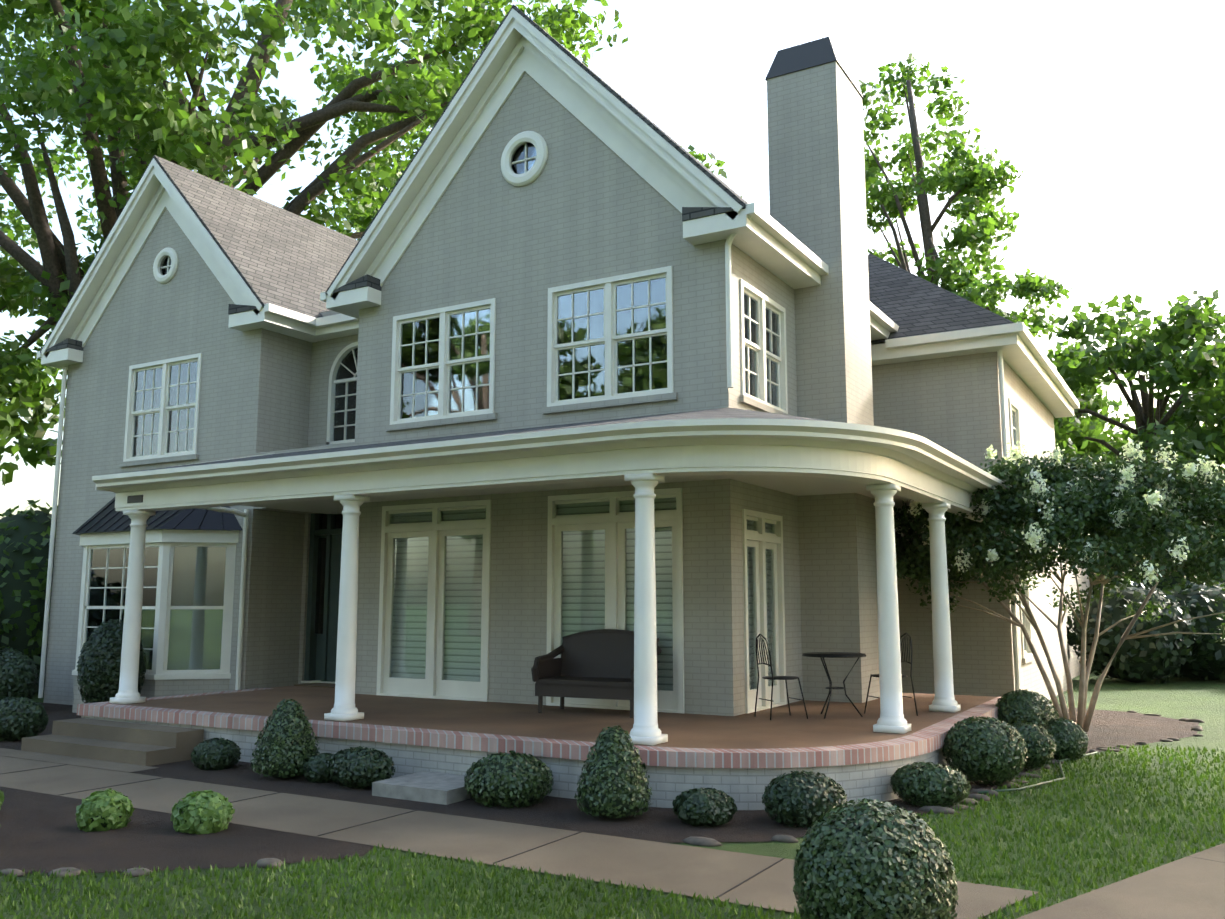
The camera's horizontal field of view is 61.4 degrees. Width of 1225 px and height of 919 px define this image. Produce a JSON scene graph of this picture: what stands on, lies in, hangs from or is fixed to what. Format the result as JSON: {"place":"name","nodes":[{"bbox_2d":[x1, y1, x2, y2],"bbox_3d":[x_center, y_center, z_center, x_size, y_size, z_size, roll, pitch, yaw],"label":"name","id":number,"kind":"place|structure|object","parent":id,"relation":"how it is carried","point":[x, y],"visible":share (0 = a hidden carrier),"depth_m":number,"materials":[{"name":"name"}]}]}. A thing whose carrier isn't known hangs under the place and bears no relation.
{"place":"outdoors","nodes":[
{"label":"outdoors","id":0,"kind":"place"},
{"bbox_2d":[43,208,311,704],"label":"house wall","id":1,"kind":"structure","parent":0,"point":[254,392],"depth_m":17.80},
{"bbox_2d":[298,310,357,683],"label":"house wall","id":2,"kind":"structure","parent":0,"point":[325,353],"depth_m":17.65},
{"bbox_2d":[40,4,1013,474],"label":"house roof shingles","id":3,"kind":"object","parent":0,"point":[282,258],"visible":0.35,"depth_m":18.16,"materials":[{"name":"grey"}]},
{"bbox_2d":[109,473,960,745],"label":"porch columns","id":4,"kind":"structure","parent":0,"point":[645,730],"depth_m":11.57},
{"bbox_2d":[400,498,676,690],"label":"window blinds","id":5,"kind":"object","parent":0,"point":[574,570],"depth_m":13.76,"materials":[{"name":"white plastic"}]},
{"bbox_2d":[457,278,666,411],"bbox_3d":[-0.811,-0.605,15.970,15.623,7.420,5.722,0,-8,1],"label":"window glass","id":6,"kind":"object","parent":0,"point":[602,351],"depth_m":13.90,"materials":[{"name":"clear glass"}]},
{"bbox_2d":[119,392,1034,663],"bbox_3d":[-0.731,1.321,15.464,16.177,3.635,5.745,0,-8,0],"label":"window sill","id":7,"kind":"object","parent":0,"point":[753,403],"visible":0.25,"depth_m":14.50,"materials":[{"name":"white wood"}]},
{"bbox_2d":[355,72,802,715],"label":"house wall","id":8,"kind":"structure","parent":0,"point":[587,204],"depth_m":13.99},
{"bbox_2d":[0,756,1224,918],"bbox_3d":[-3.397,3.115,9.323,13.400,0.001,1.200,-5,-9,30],"label":"walkway","id":9,"kind":"structure","parent":0,"point":[683,869],"depth_m":7.89,"materials":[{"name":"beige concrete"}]},
{"bbox_2d":[0,671,1224,918],"bbox_3d":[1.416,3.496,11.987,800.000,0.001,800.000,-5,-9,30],"label":"lawn","id":10,"kind":"structure","parent":0,"point":[1182,697],"depth_m":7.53,"materials":[{"name":"green plant"}]},
{"bbox_2d":[0,499,57,687],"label":"hedge","id":11,"kind":"object","parent":10,"relation":"on","point":[24,543],"visible":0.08,"depth_m":19.98,"materials":[{"name":"green plant"}]},
{"bbox_2d":[0,185,66,485],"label":"tree","id":12,"kind":"object","parent":10,"relation":"on","point":[12,424],"visible":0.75,"depth_m":29.50,"materials":[{"name":"green plant"}]},
{"bbox_2d":[0,748,158,771],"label":"walkway","id":13,"kind":"structure","parent":10,"relation":"on","point":[108,765],"depth_m":11.79,"materials":[{"name":"grey concrete"}]},
{"bbox_2d":[21,718,203,765],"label":"porch steps","id":14,"kind":"structure","parent":13,"relation":"on","point":[129,743],"depth_m":12.15,"materials":[{"name":"grey concrete"}]},
{"bbox_2d":[0,786,373,872],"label":"mulch bed","id":15,"kind":"object","parent":10,"relation":"on","point":[42,831],"visible":0.75,"depth_m":7.81,"materials":[{"name":"brown soil"}]},
{"bbox_2d":[0,790,4,808],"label":"bush","id":16,"kind":"object","parent":15,"relation":"on","point":[2,797],"visible":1,"depth_m":8.91,"materials":[{"name":"green plant"}]},
{"bbox_2d":[75,788,134,831],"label":"perennial","id":17,"kind":"object","parent":15,"relation":"on","point":[107,809],"visible":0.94,"depth_m":8.27,"materials":[{"name":"green plant"}]},
{"bbox_2d":[1,858,283,877],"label":"edge stones","id":18,"kind":"object","parent":15,"relation":"on","point":[263,863],"visible":0.65,"depth_m":6.95,"materials":[{"name":"grey stone"}]},
{"bbox_2d":[171,789,234,834],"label":"perennial","id":19,"kind":"object","parent":15,"relation":"on","point":[205,812],"visible":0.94,"depth_m":8.17,"materials":[{"name":"green plant"}]},
{"bbox_2d":[0,0,627,410],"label":"tree","id":20,"kind":"object","parent":10,"relation":"on","point":[102,74],"visible":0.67,"depth_m":25.79,"materials":[{"name":"green plant"}]},
{"bbox_2d":[321,48,453,240],"bbox_3d":[-5.143,-4.434,39.744,11.767,23.442,13.200,-5,-9,30],"label":"tree","id":21,"kind":"object","parent":10,"relation":"on","point":[332,227],"depth_m":39.35,"materials":[{"name":"green plant"}]},
{"bbox_2d":[37,8,1089,712],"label":"house trim","id":22,"kind":"structure","parent":10,"relation":"on","point":[919,468],"depth_m":13.89,"materials":[{"name":"white wood"}]},
{"bbox_2d":[127,495,142,502],"bbox_3d":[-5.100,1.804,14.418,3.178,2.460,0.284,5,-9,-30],"label":"house number plaque","id":23,"kind":"object","parent":22,"relation":"attached to","point":[135,499],"visible":0.61,"depth_m":13.81,"materials":[{"name":"grey metal"}]},
{"bbox_2d":[72,497,242,534],"bbox_3d":[-7.929,0.850,17.320,4.000,0.769,0.948,-5,-9,30],"label":"bay window roof","id":24,"kind":"structure","parent":22,"relation":"attached to","point":[107,517],"depth_m":16.72,"materials":[{"name":"grey metal"}]},
{"bbox_2d":[167,546,225,669],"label":"bay window sheers","id":25,"kind":"object","parent":22,"relation":"attached to","point":[213,645],"depth_m":16.56,"materials":[{"name":"grey fabric"}]},
{"bbox_2d":[304,513,341,681],"bbox_3d":[-4.240,2.249,17.007,1.900,2.850,0.290,-5,-9,30],"label":"front door","id":26,"kind":"structure","parent":22,"relation":"attached to","point":[320,656],"depth_m":17.22,"materials":[{"name":"paint"}]},
{"bbox_2d":[86,143,1024,669],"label":"windows","id":27,"kind":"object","parent":22,"relation":"in","point":[100,557],"visible":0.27,"depth_m":16.43,"materials":[{"name":"clear glass"}]},
{"bbox_2d":[241,475,915,514],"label":"porch ceiling","id":28,"kind":"structure","parent":22,"relation":"attached to","point":[798,485],"depth_m":13.62,"materials":[{"name":"beige paint"}]},
{"bbox_2d":[389,498,774,690],"bbox_3d":[-0.560,1.874,14.341,5.420,2.360,1.530,-5,-9,30],"label":"door glass","id":29,"kind":"object","parent":22,"relation":"in","point":[396,649],"visible":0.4,"depth_m":14.18,"materials":[{"name":"clear glass"}]},
{"bbox_2d":[767,61,879,702],"bbox_3d":[3.156,-0.922,15.139,1.170,9.620,1.420,-5,-9,30],"label":"chimney","id":30,"kind":"object","parent":22,"relation":"attached to","point":[817,197],"visible":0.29,"depth_m":14.68,"materials":[{"name":"paint"}]},
{"bbox_2d":[765,36,863,98],"bbox_3d":[3.113,-5.931,15.860,1.110,0.500,1.340,-5,-9,30],"label":"chimney cap","id":31,"kind":"object","parent":30,"relation":"on","point":[814,53],"visible":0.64,"depth_m":15.38,"materials":[{"name":"grey metal"}]},
{"bbox_2d":[0,702,1198,842],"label":"mulch bed","id":32,"kind":"object","parent":10,"relation":"on","point":[1108,728],"visible":0.27,"depth_m":9.46,"materials":[{"name":"brown soil"}]},
{"bbox_2d":[0,647,39,698],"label":"tall shrub","id":33,"kind":"object","parent":32,"relation":"on","point":[19,674],"visible":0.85,"depth_m":17.02,"materials":[{"name":"green plant"}]},
{"bbox_2d":[0,696,48,740],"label":"shrub left of steps","id":34,"kind":"object","parent":32,"relation":"on","point":[21,717],"visible":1,"depth_m":13.56,"materials":[{"name":"green plant"}]},
{"bbox_2d":[77,619,145,702],"bbox_3d":[-7.705,3.195,15.872,0.946,1.463,1.000,-5,-9,30],"label":"bush","id":35,"kind":"object","parent":32,"relation":"on","point":[99,664],"visible":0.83,"depth_m":15.54,"materials":[{"name":"green plant"}]},
{"bbox_2d":[72,675,228,712],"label":"wall","id":36,"kind":"structure","parent":32,"relation":"on","point":[159,688],"depth_m":16.28,"materials":[{"name":"paint"}]},
{"bbox_2d":[191,737,240,769],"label":"shrub","id":37,"kind":"object","parent":32,"relation":"on","point":[221,753],"visible":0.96,"depth_m":11.24,"materials":[{"name":"green plant"}]},
{"bbox_2d":[250,699,320,777],"bbox_3d":[-3.411,2.921,10.826,0.724,0.812,0.718,-5,-9,30],"label":"cone shrub","id":38,"kind":"object","parent":32,"relation":"on","point":[286,746],"visible":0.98,"depth_m":10.62,"materials":[{"name":"green plant"}]},
{"bbox_2d":[303,752,337,782],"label":"shrub","id":39,"kind":"object","parent":32,"relation":"on","point":[315,769],"visible":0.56,"depth_m":10.42,"materials":[{"name":"green plant"}]},
{"bbox_2d":[326,746,395,788],"bbox_3d":[-2.504,3.065,10.269,0.782,0.409,0.560,-5,-9,30],"label":"shrub","id":40,"kind":"object","parent":32,"relation":"on","point":[359,767],"visible":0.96,"depth_m":10.07,"materials":[{"name":"green plant"}]},
{"bbox_2d":[372,771,473,804],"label":"stone step","id":41,"kind":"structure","parent":32,"relation":"on","point":[436,787],"depth_m":9.61,"materials":[{"name":"concrete"}]},
{"bbox_2d":[464,750,553,807],"bbox_3d":[-0.943,2.931,9.422,0.864,0.519,0.778,-5,-9,30],"label":"shrub","id":42,"kind":"object","parent":32,"relation":"on","point":[517,779],"visible":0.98,"depth_m":9.19,"materials":[{"name":"green plant"}]},
{"bbox_2d":[81,716,951,809],"bbox_3d":[-0.641,3.573,13.896,10.330,0.372,7.190,-5,-9,30],"label":"porch foundation","id":43,"kind":"object","parent":32,"relation":"on","point":[744,788],"visible":0.19,"depth_m":9.57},
{"bbox_2d":[77,688,1000,767],"bbox_3d":[-0.854,3.105,12.355,12.380,0.138,6.059,-1,-8,8],"label":"porch brick border","id":44,"kind":"object","parent":43,"relation":"on","point":[928,739],"visible":0.77,"depth_m":10.06,"materials":[{"name":"red brick"}]},
{"bbox_2d":[113,686,996,748],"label":"porch floor","id":45,"kind":"structure","parent":43,"relation":"on","point":[843,723],"depth_m":11.92,"materials":[{"name":"brown wood"}]},
{"bbox_2d":[294,683,334,687],"bbox_3d":[-4.485,3.589,16.387,1.100,0.015,0.500,-5,-9,30],"label":"door mat","id":46,"kind":"object","parent":45,"relation":"on","point":[330,685],"visible":0.57,"depth_m":16.42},
{"bbox_2d":[531,629,661,717],"bbox_3d":[-0.191,2.554,12.445,1.410,0.985,0.790,-4,-9,26],"label":"bench","id":47,"kind":"object","parent":45,"relation":"on","point":[596,664],"visible":0.73,"depth_m":12.64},
{"bbox_2d":[754,634,807,719],"bbox_3d":[1.932,2.497,11.929,0.498,0.959,0.418,3,-8,-20],"label":"bistro chair","id":48,"kind":"object","parent":45,"relation":"on","point":[785,678],"visible":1,"depth_m":11.85,"materials":[{"name":"black metal"}]},
{"bbox_2d":[802,652,865,718],"bbox_3d":[2.600,2.635,12.051,0.742,0.725,0.742,-5,-9,30],"label":"bistro table","id":49,"kind":"object","parent":45,"relation":"on","point":[821,655],"visible":1,"depth_m":11.96,"materials":[{"name":"black metal"}]},
{"bbox_2d":[864,632,917,715],"bbox_3d":[3.293,2.541,12.248,0.498,0.959,0.418,2,-8,-15],"label":"bistro chair","id":50,"kind":"object","parent":45,"relation":"on","point":[877,675],"visible":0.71,"depth_m":12.27,"materials":[{"name":"black metal"}]},
{"bbox_2d":[574,725,652,818],"bbox_3d":[0.015,2.668,8.836,0.671,0.770,0.682,-5,-9,30],"label":"cone shrub","id":51,"kind":"object","parent":32,"relation":"on","point":[614,783],"visible":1,"depth_m":8.65,"materials":[{"name":"green plant"}]},
{"bbox_2d":[672,787,737,826],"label":"shrub","id":52,"kind":"object","parent":32,"relation":"on","point":[708,806],"visible":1,"depth_m":8.38,"materials":[{"name":"green plant"}]},
{"bbox_2d":[761,770,846,827],"bbox_3d":[1.593,2.824,8.583,0.702,0.463,0.735,-5,-9,30],"label":"shrub","id":53,"kind":"object","parent":32,"relation":"on","point":[800,799],"visible":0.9,"depth_m":8.37,"materials":[{"name":"green plant"}]},
{"bbox_2d":[890,761,970,806],"bbox_3d":[2.877,2.941,9.336,0.709,0.402,0.563,-5,-9,30],"label":"shrub","id":54,"kind":"object","parent":32,"relation":"on","point":[923,783],"visible":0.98,"depth_m":9.17,"materials":[{"name":"green plant"}]},
{"bbox_2d":[942,716,1027,784],"bbox_3d":[3.752,2.923,10.396,0.819,0.665,0.788,-5,-9,30],"label":"boxwood","id":55,"kind":"object","parent":32,"relation":"on","point":[988,749],"visible":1,"depth_m":10.16,"materials":[{"name":"green plant"}]},
{"bbox_2d":[995,689,1058,727],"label":"boxwood","id":56,"kind":"object","parent":32,"relation":"on","point":[1032,707],"visible":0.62,"depth_m":12.88,"materials":[{"name":"green plant"}]},
{"bbox_2d":[1009,721,1055,769],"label":"boxwood","id":57,"kind":"object","parent":32,"relation":"on","point":[1039,740],"visible":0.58,"depth_m":11.11,"materials":[{"name":"green plant"}]},
{"bbox_2d":[893,439,1224,731],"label":"crape myrtle","id":58,"kind":"object","parent":32,"relation":"on","point":[1053,503],"visible":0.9,"depth_m":13.71,"materials":[{"name":"green plant"}]},
{"bbox_2d":[1042,717,1088,760],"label":"boxwood","id":59,"kind":"object","parent":32,"relation":"on","point":[1071,738],"visible":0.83,"depth_m":11.88,"materials":[{"name":"green plant"}]},
{"bbox_2d":[681,144,742,197],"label":"tree","id":60,"kind":"object","parent":10,"relation":"on","point":[703,157],"depth_m":45.13,"materials":[{"name":"green plant"}]},
{"bbox_2d":[793,798,958,918],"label":"boxwood","id":61,"kind":"object","parent":10,"relation":"on","point":[865,861],"visible":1,"depth_m":5.12,"materials":[{"name":"green plant"}]},
{"bbox_2d":[681,710,1203,846],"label":"edge stones","id":62,"kind":"object","parent":10,"relation":"on","point":[704,841],"visible":0.58,"depth_m":9.54,"materials":[{"name":"grey stone"}]},
{"bbox_2d":[872,351,1067,699],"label":"exterior wall","id":63,"kind":"structure","parent":10,"relation":"on","point":[951,404],"depth_m":17.25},
{"bbox_2d":[856,51,1088,367],"bbox_3d":[9.216,-3.412,31.204,9.387,19.004,6.578,-5,-9,30],"label":"slender tree","id":64,"kind":"object","parent":10,"relation":"on","point":[974,180],"visible":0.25,"depth_m":30.61,"materials":[{"name":"green plant"}]},
{"bbox_2d":[977,751,1097,793],"bbox_3d":[4.746,3.331,11.015,0.410,0.021,3.574,-6,-10,39],"label":"edging","id":65,"kind":"object","parent":10,"relation":"on","point":[1034,785],"visible":0.79,"depth_m":10.26,"materials":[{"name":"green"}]},
{"bbox_2d":[1062,548,1092,678],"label":"exterior wall","id":66,"kind":"structure","parent":10,"relation":"on","point":[1073,660],"depth_m":25.70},
{"bbox_2d":[1055,375,1138,466],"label":"tree","id":67,"kind":"object","parent":10,"relation":"on","point":[1097,425],"visible":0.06,"depth_m":47.53,"materials":[{"name":"green plant"}]},
{"bbox_2d":[1048,288,1224,507],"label":"tree","id":68,"kind":"object","parent":10,"relation":"on","point":[1162,363],"visible":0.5,"depth_m":36.09,"materials":[{"name":"green plant"}]},
{"bbox_2d":[1066,572,1224,683],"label":"hedge","id":69,"kind":"object","parent":10,"relation":"on","point":[1190,656],"visible":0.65,"depth_m":23.19,"materials":[{"name":"green plant"}]},
{"bbox_2d":[1091,524,1213,595],"bbox_3d":[21.054,3.291,29.589,23.074,5.383,7.108,-5,-9,30],"label":"tree","id":70,"kind":"object","parent":10,"relation":"on","point":[1172,582],"depth_m":29.74,"materials":[{"name":"green plant"}]},
{"bbox_2d":[1173,344,1224,468],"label":"tree","id":71,"kind":"object","parent":10,"relation":"on","point":[1184,384],"visible":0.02,"depth_m":40.88,"materials":[{"name":"green plant"}]},
{"bbox_2d":[0,0,1224,518],"label":"sky","id":72,"kind":"structure","parent":0,"point":[1112,112],"materials":[{"name":"white"}]},
{"bbox_2d":[1016,843,1224,918],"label":"sidewalk","id":73,"kind":"structure","parent":0,"point":[1190,887],"depth_m":6.38,"materials":[{"name":"beige concrete"}]}
]}

